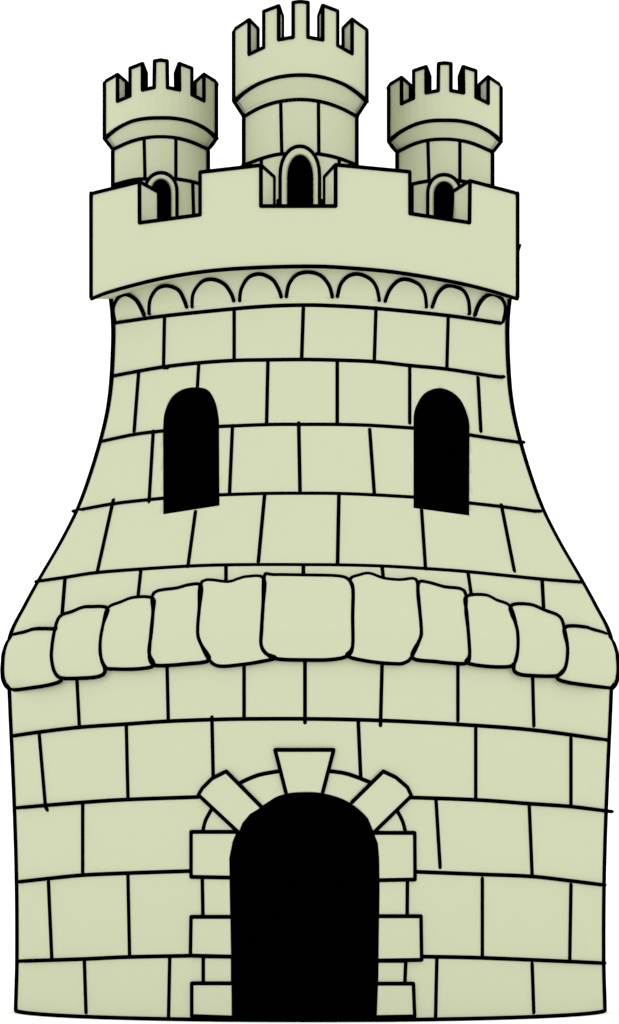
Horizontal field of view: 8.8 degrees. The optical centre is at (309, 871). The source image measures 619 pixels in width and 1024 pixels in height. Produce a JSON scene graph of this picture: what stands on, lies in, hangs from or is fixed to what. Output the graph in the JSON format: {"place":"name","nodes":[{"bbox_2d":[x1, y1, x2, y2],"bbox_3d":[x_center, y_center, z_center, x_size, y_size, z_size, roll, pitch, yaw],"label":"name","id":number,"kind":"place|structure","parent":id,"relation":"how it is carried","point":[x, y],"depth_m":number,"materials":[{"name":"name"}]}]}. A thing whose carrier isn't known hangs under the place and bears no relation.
{"place":"outdoors","nodes":[
{"label":"outdoors","id":0,"kind":"place"},
{"bbox_2d":[0,0,618,1021],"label":"castle tower","id":1,"kind":"structure","parent":0,"point":[310,668],"depth_m":47.55,"materials":[{"name":"beige stone"}]},
{"bbox_2d":[163,387,219,513],"bbox_3d":[-1.411,-5.029,48.018,0.695,1.552,1.596,0,0,0],"label":"window","id":2,"kind":"structure","parent":1,"relation":"in","point":[191,418],"depth_m":48.82,"materials":[{"name":"black"}]},
{"bbox_2d":[189,748,423,1020],"bbox_3d":[-0.041,0.144,46.954,2.738,3.163,1.414,0,0,0],"label":"doorway","id":3,"kind":"structure","parent":1,"relation":"in","point":[305,916],"depth_m":47.67,"materials":[{"name":"black"}]},
{"bbox_2d":[413,388,468,514],"bbox_3d":[1.579,-5.029,48.111,0.698,1.561,1.687,0,0,0],"label":"window","id":4,"kind":"structure","parent":1,"relation":"in","point":[440,418],"depth_m":48.95,"materials":[{"name":"black"}]},
{"bbox_2d":[0,883,618,1023],"bbox_3d":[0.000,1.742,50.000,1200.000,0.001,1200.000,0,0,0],"label":"ground","id":5,"kind":"structure","parent":0,"point":[9,1015],"depth_m":55.52,"materials":[{"name":"white"}]},
{"bbox_2d":[0,0,618,882],"label":"sky","id":6,"kind":"structure","parent":0,"point":[555,62],"materials":[{"name":"white"}]}
]}

